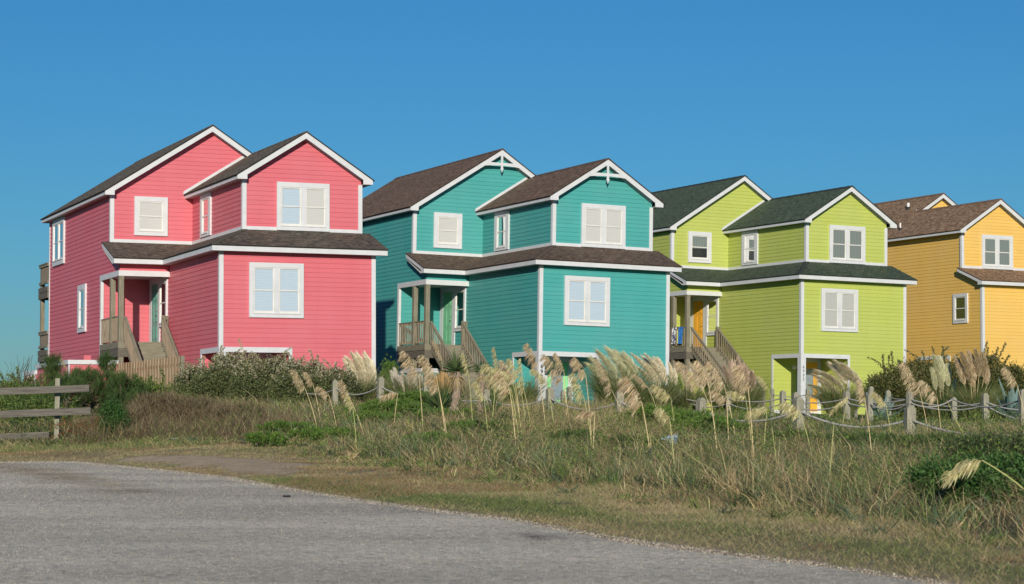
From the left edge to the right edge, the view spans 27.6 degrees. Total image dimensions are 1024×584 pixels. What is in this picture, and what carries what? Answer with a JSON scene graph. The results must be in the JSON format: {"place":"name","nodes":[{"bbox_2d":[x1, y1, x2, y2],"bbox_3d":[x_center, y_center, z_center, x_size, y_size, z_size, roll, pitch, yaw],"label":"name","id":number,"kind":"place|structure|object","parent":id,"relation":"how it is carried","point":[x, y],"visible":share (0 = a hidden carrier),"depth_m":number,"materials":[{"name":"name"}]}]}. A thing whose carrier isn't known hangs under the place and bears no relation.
{"place":"outdoors","nodes":[
{"label":"outdoors","id":0,"kind":"place"},
{"bbox_2d":[0,428,217,452],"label":"rough grass","id":1,"kind":"structure","parent":0,"point":[26,448],"depth_m":35.63,"materials":[{"name":"green plant"}]},
{"bbox_2d":[327,351,397,402],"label":"pampas grass","id":2,"kind":"object","parent":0,"point":[362,367],"depth_m":58.83,"materials":[{"name":"beige plant"}]},
{"bbox_2d":[370,365,448,399],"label":"pampas grass","id":3,"kind":"object","parent":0,"point":[402,383],"depth_m":56.78,"materials":[{"name":"beige plant"}]},
{"bbox_2d":[0,461,957,583],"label":"road","id":4,"kind":"structure","parent":0,"point":[293,562],"depth_m":12.25,"materials":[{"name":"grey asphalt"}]},
{"bbox_2d":[0,404,1023,583],"bbox_3d":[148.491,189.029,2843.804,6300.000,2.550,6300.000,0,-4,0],"label":"ground","id":5,"kind":"structure","parent":0,"point":[243,464],"depth_m":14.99,"materials":[{"name":"green plant"}]},
{"bbox_2d":[2,393,78,428],"bbox_3d":[-10.424,2.670,45.894,1.774,1.114,1.836,0,-4,0],"label":"dune bush","id":6,"kind":"object","parent":5,"relation":"on","point":[27,403],"visible":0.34,"depth_m":45.58,"materials":[{"name":"green plant"}]},
{"bbox_2d":[0,378,90,439],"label":"board fence","id":7,"kind":"object","parent":5,"relation":"on","point":[57,389],"visible":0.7,"depth_m":39.86,"materials":[{"name":"grey wood"}]},
{"bbox_2d":[31,351,64,397],"bbox_3d":[-11.490,2.292,51.914,1.174,1.798,1.000,2,-4,-25],"label":"young pine","id":8,"kind":"object","parent":5,"relation":"on","point":[50,368],"visible":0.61,"depth_m":51.84,"materials":[{"name":"green plant"}]},
{"bbox_2d":[42,372,90,416],"bbox_3d":[-10.329,2.464,47.922,1.384,1.344,1.161,0,-4,0],"label":"young pine","id":9,"kind":"object","parent":5,"relation":"on","point":[65,381],"visible":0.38,"depth_m":47.92,"materials":[{"name":"green plant"}]},
{"bbox_2d":[70,363,119,415],"bbox_3d":[-9.927,2.419,48.936,1.693,1.496,1.804,0,-4,0],"label":"young pine","id":10,"kind":"object","parent":5,"relation":"on","point":[93,379],"visible":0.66,"depth_m":48.76,"materials":[{"name":"green plant"}]},
{"bbox_2d":[91,350,119,381],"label":"young pine","id":11,"kind":"object","parent":5,"relation":"on","point":[105,363],"visible":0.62,"depth_m":51.89,"materials":[{"name":"green plant"}]},
{"bbox_2d":[94,393,130,437],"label":"wax myrtle bush","id":12,"kind":"object","parent":5,"relation":"on","point":[117,412],"visible":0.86,"depth_m":38.32,"materials":[{"name":"green plant"}]},
{"bbox_2d":[94,369,150,406],"bbox_3d":[-9.082,2.454,48.868,1.547,1.422,1.466,3,-4,-30],"label":"young pine","id":13,"kind":"object","parent":5,"relation":"on","point":[120,379],"visible":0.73,"depth_m":48.91,"materials":[{"name":"green plant"}]},
{"bbox_2d":[100,402,166,427],"bbox_3d":[-7.422,2.512,40.377,1.693,0.980,1.436,0,-4,0],"label":"dead brush mound","id":14,"kind":"object","parent":5,"relation":"on","point":[133,409],"visible":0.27,"depth_m":40.30,"materials":[{"name":"brown plant"}]},
{"bbox_2d":[108,356,184,391],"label":"picket fence","id":15,"kind":"object","parent":5,"relation":"on","point":[161,363],"visible":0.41,"depth_m":65.12,"materials":[{"name":"brown wood"}]},
{"bbox_2d":[122,367,181,403],"bbox_3d":[-8.793,2.522,49.919,1.650,1.446,1.769,0,-4,0],"label":"dune bush","id":16,"kind":"object","parent":5,"relation":"on","point":[156,386],"visible":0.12,"depth_m":49.80,"materials":[{"name":"green plant"}]},
{"bbox_2d":[126,388,209,426],"bbox_3d":[-6.714,2.418,41.295,2.034,1.239,1.430,-1,-4,18],"label":"dead brush mound","id":17,"kind":"object","parent":5,"relation":"on","point":[163,401],"visible":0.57,"depth_m":41.08,"materials":[{"name":"brown plant"}]},
{"bbox_2d":[53,399,333,447],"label":"dry grass","id":18,"kind":"structure","parent":5,"relation":"on","point":[167,427],"depth_m":38.15,"materials":[{"name":"brown plant"}]},
{"bbox_2d":[167,355,232,397],"bbox_3d":[-8.925,2.611,59.860,2.095,1.601,2.080,0,-4,0],"label":"silverberry shrub","id":19,"kind":"object","parent":5,"relation":"on","point":[182,382],"visible":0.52,"depth_m":59.63,"materials":[{"name":"green plant"}]},
{"bbox_2d":[23,125,388,401],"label":"beach house","id":20,"kind":"structure","parent":5,"relation":"on","point":[208,241],"depth_m":70.54,"materials":[{"name":"pink wood"}]},
{"bbox_2d":[52,216,64,266],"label":"window","id":21,"kind":"structure","parent":20,"relation":"in","point":[58,225],"depth_m":81.08,"materials":[{"name":"white paint"}]},
{"bbox_2d":[77,284,86,332],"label":"window","id":22,"kind":"structure","parent":20,"relation":"in","point":[81,289],"depth_m":77.14,"materials":[{"name":"white paint"}]},
{"bbox_2d":[134,196,167,235],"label":"window","id":23,"kind":"structure","parent":20,"relation":"in","point":[150,213],"depth_m":74.03,"materials":[{"name":"white paint"}]},
{"bbox_2d":[151,284,157,341],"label":"door","id":24,"kind":"structure","parent":20,"relation":"in","point":[154,287],"depth_m":74.44,"materials":[{"name":"metal"}]},
{"bbox_2d":[158,281,167,326],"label":"window","id":25,"kind":"structure","parent":20,"relation":"in","point":[163,286],"depth_m":73.38,"materials":[{"name":"white paint"}]},
{"bbox_2d":[200,192,211,237],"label":"window","id":26,"kind":"structure","parent":20,"relation":"in","point":[205,199],"depth_m":72.93,"materials":[{"name":"white paint"}]},
{"bbox_2d":[249,262,303,317],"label":"window","id":27,"kind":"structure","parent":20,"relation":"in","point":[276,290],"depth_m":67.81,"materials":[{"name":"white paint"}]},
{"bbox_2d":[276,182,329,231],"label":"window","id":28,"kind":"structure","parent":20,"relation":"in","point":[300,206],"depth_m":69.85,"materials":[{"name":"white paint"}]},
{"bbox_2d":[186,345,258,401],"bbox_3d":[-8.139,2.429,59.886,2.362,1.873,2.067,0,-4,0],"label":"silverberry shrub","id":29,"kind":"object","parent":5,"relation":"on","point":[224,370],"visible":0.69,"depth_m":59.41,"materials":[{"name":"green plant"}]},
{"bbox_2d":[197,398,274,424],"bbox_3d":[-5.457,2.492,40.912,1.714,0.934,1.625,2,-4,-22],"label":"dead brush mound","id":30,"kind":"object","parent":5,"relation":"on","point":[261,408],"visible":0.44,"depth_m":40.72,"materials":[{"name":"brown plant"}]},
{"bbox_2d":[223,346,302,401],"bbox_3d":[-6.878,2.421,58.883,2.550,1.783,1.778,2,-4,-25],"label":"silverberry shrub","id":31,"kind":"object","parent":5,"relation":"on","point":[255,381],"visible":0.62,"depth_m":58.54,"materials":[{"name":"green plant"}]},
{"bbox_2d":[244,430,288,447],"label":"juniper","id":32,"kind":"object","parent":5,"relation":"on","point":[260,438],"visible":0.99,"depth_m":32.83,"materials":[{"name":"green plant"}]},
{"bbox_2d":[253,419,315,434],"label":"bush","id":33,"kind":"object","parent":5,"relation":"on","point":[281,424],"visible":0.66,"depth_m":37.70,"materials":[{"name":"green plant"}]},
{"bbox_2d":[259,349,337,404],"bbox_3d":[-5.750,2.457,57.853,2.101,1.769,2.128,-2,-5,36],"label":"silverberry shrub","id":34,"kind":"object","parent":5,"relation":"on","point":[284,379],"visible":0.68,"depth_m":57.56,"materials":[{"name":"green plant"}]},
{"bbox_2d":[285,425,331,440],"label":"juniper","id":35,"kind":"object","parent":5,"relation":"on","point":[303,431],"visible":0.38,"depth_m":35.76,"materials":[{"name":"green plant"}]},
{"bbox_2d":[303,358,364,405],"bbox_3d":[-4.974,2.601,57.993,1.835,1.530,1.948,0,-4,0],"label":"silverberry shrub","id":36,"kind":"object","parent":5,"relation":"on","point":[349,381],"visible":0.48,"depth_m":57.59,"materials":[{"name":"green plant"}]},
{"bbox_2d":[309,427,364,442],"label":"juniper","id":37,"kind":"object","parent":5,"relation":"on","point":[317,433],"visible":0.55,"depth_m":34.77,"materials":[{"name":"green plant"}]},
{"bbox_2d":[346,410,403,423],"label":"juniper","id":38,"kind":"object","parent":5,"relation":"on","point":[364,412],"visible":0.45,"depth_m":41.84,"materials":[{"name":"green plant"}]},
{"bbox_2d":[342,397,428,415],"bbox_3d":[-2.772,2.617,45.958,2.174,0.641,1.322,-1,-4,15],"label":"juniper","id":39,"kind":"object","parent":5,"relation":"on","point":[390,405],"visible":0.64,"depth_m":45.70,"materials":[{"name":"green plant"}]},
{"bbox_2d":[378,389,444,410],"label":"juniper","id":40,"kind":"object","parent":5,"relation":"on","point":[415,396],"visible":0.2,"depth_m":46.78,"materials":[{"name":"green plant"}]},
{"bbox_2d":[397,351,439,429],"bbox_3d":[-1.667,1.846,37.566,0.889,1.576,0.815,0,-4,0],"label":"sea oat","id":41,"kind":"object","parent":5,"relation":"on","point":[404,364],"visible":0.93,"depth_m":37.57,"materials":[{"name":"beige plant"}]},
{"bbox_2d":[407,374,467,409],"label":"yucca","id":42,"kind":"object","parent":5,"relation":"on","point":[436,402],"visible":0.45,"depth_m":42.85,"materials":[{"name":"green plant"}]},
{"bbox_2d":[415,355,460,432],"bbox_3d":[-1.139,1.822,34.349,0.852,1.573,0.852,3,-5,-33],"label":"sea oat","id":43,"kind":"object","parent":5,"relation":"on","point":[422,362],"visible":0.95,"depth_m":34.38,"materials":[{"name":"beige plant"}]},
{"bbox_2d":[414,371,474,399],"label":"pampas grass","id":44,"kind":"object","parent":5,"relation":"on","point":[442,380],"depth_m":54.89,"materials":[{"name":"beige plant"}]},
{"bbox_2d":[415,405,475,420],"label":"juniper","id":45,"kind":"object","parent":5,"relation":"on","point":[439,408],"visible":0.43,"depth_m":41.73,"materials":[{"name":"green plant"}]},
{"bbox_2d":[435,349,478,420],"bbox_3d":[-1.094,1.986,41.990,0.925,1.763,0.938,4,-5,-42],"label":"yucca","id":46,"kind":"object","parent":5,"relation":"on","point":[454,365],"visible":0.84,"depth_m":41.90,"materials":[{"name":"green plant"}]},
{"bbox_2d":[439,418,512,436],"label":"juniper","id":47,"kind":"object","parent":5,"relation":"on","point":[471,422],"visible":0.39,"depth_m":35.81,"materials":[{"name":"green plant"}]},
{"bbox_2d":[0,386,1023,558],"bbox_3d":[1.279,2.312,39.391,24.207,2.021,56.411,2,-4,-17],"label":"dune grass","id":48,"kind":"structure","parent":5,"relation":"on","point":[839,490],"depth_m":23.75,"materials":[{"name":"green plant"}]},
{"bbox_2d":[491,372,534,449],"bbox_3d":[-0.016,1.770,29.394,0.793,1.304,1.009,0,-4,0],"label":"sea oat","id":49,"kind":"object","parent":5,"relation":"on","point":[497,377],"visible":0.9,"depth_m":29.46,"materials":[{"name":"beige plant"}]},
{"bbox_2d":[362,148,682,404],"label":"beach house","id":50,"kind":"structure","parent":5,"relation":"on","point":[504,254],"depth_m":78.21,"materials":[{"name":"teal wood"}]},
{"bbox_2d":[443,292,451,344],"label":"door","id":51,"kind":"structure","parent":50,"relation":"in","point":[447,298],"depth_m":81.98,"materials":[{"name":"metal"}]},
{"bbox_2d":[433,212,461,248],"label":"window","id":52,"kind":"structure","parent":50,"relation":"in","point":[447,227],"depth_m":81.54,"materials":[{"name":"white paint"}]},
{"bbox_2d":[454,290,465,331],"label":"window","id":53,"kind":"structure","parent":50,"relation":"in","point":[459,296],"depth_m":80.94,"materials":[{"name":"white paint"}]},
{"bbox_2d":[494,210,509,251],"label":"window","id":54,"kind":"structure","parent":50,"relation":"in","point":[501,220],"depth_m":80.53,"materials":[{"name":"white paint"}]},
{"bbox_2d":[547,361,567,404],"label":"door","id":55,"kind":"structure","parent":50,"relation":"in","point":[564,373],"depth_m":77.14,"materials":[{"name":"metal"}]},
{"bbox_2d":[564,275,609,326],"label":"window","id":56,"kind":"structure","parent":50,"relation":"in","point":[586,299],"depth_m":75.43,"materials":[{"name":"white paint"}]},
{"bbox_2d":[581,203,625,248],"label":"window","id":57,"kind":"structure","parent":50,"relation":"in","point":[602,226],"depth_m":77.50,"materials":[{"name":"white paint"}]},
{"bbox_2d":[545,387,553,412],"bbox_3d":[0.793,2.476,43.927,0.140,0.942,0.140,3,-3,-24],"label":"rope fence post","id":58,"kind":"object","parent":5,"relation":"on","point":[551,391],"visible":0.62,"depth_m":43.89,"materials":[{"name":"grey wood"}]},
{"bbox_2d":[488,398,1023,435],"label":"rope","id":59,"kind":"object","parent":58,"relation":"attached to","point":[850,426],"visible":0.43,"depth_m":34.68,"materials":[{"name":"grey fabric"}]},
{"bbox_2d":[539,354,584,420],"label":"sea oat","id":60,"kind":"object","parent":5,"relation":"on","point":[552,373],"visible":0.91,"depth_m":39.37,"materials":[{"name":"beige plant"}]},
{"bbox_2d":[569,345,669,404],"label":"pampas grass","id":61,"kind":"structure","parent":5,"relation":"on","point":[628,369],"depth_m":54.80,"materials":[{"name":"beige plant"}]},
{"bbox_2d":[616,377,680,469],"bbox_3d":[1.550,1.532,23.408,0.835,1.178,0.917,-2,-5,35],"label":"sea oat","id":62,"kind":"object","parent":5,"relation":"on","point":[626,385],"visible":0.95,"depth_m":23.46,"materials":[{"name":"beige plant"}]},
{"bbox_2d":[617,403,683,424],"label":"juniper","id":63,"kind":"object","parent":5,"relation":"on","point":[647,408],"visible":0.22,"depth_m":37.71,"materials":[{"name":"green plant"}]},
{"bbox_2d":[633,408,732,430],"bbox_3d":[3.024,2.302,35.865,1.379,0.623,1.864,2,-4,-27],"label":"juniper","id":64,"kind":"object","parent":5,"relation":"on","point":[687,414],"visible":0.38,"depth_m":35.53,"materials":[{"name":"green plant"}]},
{"bbox_2d":[666,362,720,410],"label":"pampas grass","id":65,"kind":"object","parent":5,"relation":"on","point":[683,401],"depth_m":61.66,"materials":[{"name":"beige plant"}]},
{"bbox_2d":[673,361,725,414],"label":"sea oat","id":66,"kind":"object","parent":5,"relation":"on","point":[678,365],"visible":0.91,"depth_m":41.48,"materials":[{"name":"beige plant"}]},
{"bbox_2d":[680,360,732,456],"bbox_3d":[2.534,1.562,26.372,0.891,1.408,0.886,-1,-4,25],"label":"sea oat","id":67,"kind":"object","parent":5,"relation":"on","point":[698,369],"visible":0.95,"depth_m":26.36,"materials":[{"name":"beige plant"}]},
{"bbox_2d":[665,413,750,437],"bbox_3d":[3.246,2.264,33.909,1.547,0.608,1.494,0,-4,0],"label":"juniper","id":68,"kind":"object","parent":5,"relation":"on","point":[722,420],"visible":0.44,"depth_m":33.66,"materials":[{"name":"green plant"}]},
{"bbox_2d":[704,361,754,442],"bbox_3d":[3.369,1.762,31.871,0.838,1.398,0.711,-3,-5,45],"label":"sea oat","id":69,"kind":"object","parent":5,"relation":"on","point":[709,367],"visible":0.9,"depth_m":31.89,"materials":[{"name":"beige plant"}]},
{"bbox_2d":[716,364,775,461],"bbox_3d":[2.795,1.512,24.559,0.860,1.317,0.946,3,-5,-33],"label":"sea oat","id":70,"kind":"object","parent":5,"relation":"on","point":[738,376],"visible":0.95,"depth_m":24.56,"materials":[{"name":"beige plant"}]},
{"bbox_2d":[702,355,790,412],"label":"pampas grass","id":71,"kind":"object","parent":5,"relation":"on","point":[757,393],"depth_m":59.79,"materials":[{"name":"beige plant"}]},
{"bbox_2d":[779,391,785,416],"bbox_3d":[7.281,3.135,55.919,0.130,0.971,0.130,1,-4,-20],"label":"rope fence post","id":72,"kind":"object","parent":5,"relation":"on","point":[782,395],"visible":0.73,"depth_m":55.88,"materials":[{"name":"grey wood"}]},
{"bbox_2d":[689,403,1018,418],"bbox_3d":[8.268,2.952,53.402,0.172,0.724,18.815,2,-4,-21],"label":"rope","id":73,"kind":"object","parent":72,"relation":"attached to","point":[865,407],"visible":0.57,"depth_m":51.78,"materials":[{"name":"grey fabric"}]},
{"bbox_2d":[651,175,917,414],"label":"beach house","id":74,"kind":"structure","parent":5,"relation":"on","point":[791,292],"depth_m":89.54,"materials":[{"name":"wood"}]},
{"bbox_2d":[693,301,702,346],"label":"door","id":75,"kind":"structure","parent":74,"relation":"in","point":[698,305],"depth_m":93.69,"materials":[{"name":"wood"}]},
{"bbox_2d":[688,231,711,262],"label":"window","id":76,"kind":"structure","parent":74,"relation":"in","point":[699,243],"depth_m":93.23,"materials":[{"name":"white paint"}]},
{"bbox_2d":[706,299,718,335],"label":"window","id":77,"kind":"structure","parent":74,"relation":"in","point":[712,306],"depth_m":92.62,"materials":[{"name":"white paint"}]},
{"bbox_2d":[741,230,758,265],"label":"window","id":78,"kind":"structure","parent":74,"relation":"in","point":[749,241],"depth_m":92.28,"materials":[{"name":"white paint"}]},
{"bbox_2d":[806,362,816,411],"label":"door","id":79,"kind":"structure","parent":74,"relation":"in","point":[809,366],"depth_m":88.94,"materials":[{"name":"wood"}]},
{"bbox_2d":[821,288,857,331],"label":"window","id":80,"kind":"structure","parent":74,"relation":"in","point":[839,307],"depth_m":87.20,"materials":[{"name":"white paint"}]},
{"bbox_2d":[829,225,865,264],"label":"window","id":81,"kind":"structure","parent":74,"relation":"in","point":[846,243],"depth_m":89.27,"materials":[{"name":"white paint"}]},
{"bbox_2d":[776,402,831,458],"bbox_3d":[3.652,1.771,25.765,0.799,0.827,0.831,-2,-5,37],"label":"sea oat","id":82,"kind":"object","parent":5,"relation":"on","point":[785,406],"visible":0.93,"depth_m":25.84,"materials":[{"name":"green plant"}]},
{"bbox_2d":[801,359,881,416],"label":"pampas grass","id":83,"kind":"object","parent":5,"relation":"on","point":[823,394],"depth_m":63.79,"materials":[{"name":"beige plant"}]},
{"bbox_2d":[845,430,904,451],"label":"juniper","id":84,"kind":"object","parent":5,"relation":"on","point":[850,438],"visible":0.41,"depth_m":28.82,"materials":[{"name":"green plant"}]},
{"bbox_2d":[862,351,930,418],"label":"elaeagnus shrub","id":85,"kind":"object","parent":5,"relation":"on","point":[883,381],"visible":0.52,"depth_m":75.45,"materials":[{"name":"green plant"}]},
{"bbox_2d":[904,405,915,435],"bbox_3d":[6.203,2.216,32.425,0.145,0.913,0.145,1,-3,-10],"label":"rope fence post","id":86,"kind":"object","parent":5,"relation":"on","point":[910,411],"visible":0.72,"depth_m":32.37,"materials":[{"name":"grey wood"}]},
{"bbox_2d":[896,362,937,431],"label":"sea oat","id":87,"kind":"object","parent":5,"relation":"on","point":[905,372],"visible":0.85,"depth_m":37.48,"materials":[{"name":"beige plant"}]},
{"bbox_2d":[904,346,960,417],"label":"elaeagnus shrub","id":88,"kind":"object","parent":5,"relation":"on","point":[925,374],"visible":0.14,"depth_m":76.52,"materials":[{"name":"green plant"}]},
{"bbox_2d":[888,431,976,453],"bbox_3d":[5.730,2.085,27.979,1.445,0.467,1.286,0,-4,0],"label":"juniper","id":89,"kind":"object","parent":5,"relation":"on","point":[926,439],"visible":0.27,"depth_m":27.83,"materials":[{"name":"green plant"}]},
{"bbox_2d":[907,354,978,419],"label":"pampas grass","id":90,"kind":"object","parent":5,"relation":"on","point":[940,372],"depth_m":55.85,"materials":[{"name":"beige plant"}]},
{"bbox_2d":[874,193,1023,370],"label":"beach house","id":91,"kind":"structure","parent":5,"relation":"on","point":[963,264],"depth_m":99.18,"materials":[{"name":"yellow wood"}]},
{"bbox_2d":[953,293,968,323],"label":"window","id":92,"kind":"structure","parent":91,"relation":"in","point":[960,301],"depth_m":98.12,"materials":[{"name":"white paint"}]},
{"bbox_2d":[981,234,1012,269],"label":"window","id":93,"kind":"structure","parent":91,"relation":"in","point":[996,250],"depth_m":99.03,"materials":[{"name":"white paint"}]},
{"bbox_2d":[899,443,1023,512],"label":"bayberry shrub","id":94,"kind":"object","parent":5,"relation":"on","point":[1006,466],"visible":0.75,"depth_m":15.23,"materials":[{"name":"green plant"}]},
{"bbox_2d":[926,348,1017,420],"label":"pampas grass","id":95,"kind":"object","parent":5,"relation":"on","point":[970,367],"depth_m":54.84,"materials":[{"name":"beige plant"}]},
{"bbox_2d":[927,424,1023,463],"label":"bayberry shrub","id":96,"kind":"object","parent":5,"relation":"on","point":[1015,440],"visible":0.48,"depth_m":21.82,"materials":[{"name":"green plant"}]},
{"bbox_2d":[936,459,1023,492],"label":"sea oat","id":97,"kind":"object","parent":5,"relation":"on","point":[971,466],"visible":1,"depth_m":14.44,"materials":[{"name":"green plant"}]},
{"bbox_2d":[956,341,1023,417],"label":"elaeagnus shrub","id":98,"kind":"object","parent":5,"relation":"on","point":[1017,372],"visible":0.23,"depth_m":75.34,"materials":[{"name":"green plant"}]},
{"bbox_2d":[992,377,1018,419],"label":"agave","id":99,"kind":"object","parent":5,"relation":"on","point":[1013,399],"visible":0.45,"depth_m":59.71,"materials":[{"name":"green plant"}]},
{"bbox_2d":[0,0,1023,382],"label":"sky","id":100,"kind":"structure","parent":0,"point":[889,100],"materials":[{"name":"blue"}]},
{"bbox_2d":[485,368,561,403],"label":"pampas grass","id":101,"kind":"object","parent":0,"point":[530,387],"depth_m":52.66,"materials":[{"name":"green plant"}]},
{"bbox_2d":[469,393,721,441],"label":"straw grass","id":102,"kind":"structure","parent":0,"point":[510,407],"depth_m":37.97,"materials":[{"name":"beige plant"}]},
{"bbox_2d":[629,353,687,406],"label":"pampas grass","id":103,"kind":"object","parent":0,"point":[669,389],"depth_m":59.85,"materials":[{"name":"beige plant"}]},
{"bbox_3d":[4.995,3.443,61.915,0.125,1.020,0.125,2,-4,-17],"label":"rope fence post","id":104,"kind":"object","parent":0,"visible":0},
{"bbox_2d":[687,398,1017,409],"bbox_3d":[7.830,2.904,54.464,0.414,0.516,20.604,2,-4,-22],"label":"rope","id":105,"kind":"object","parent":104,"relation":"attached to","point":[865,401],"visible":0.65,"depth_m":52.03,"materials":[{"name":"grey fabric"}]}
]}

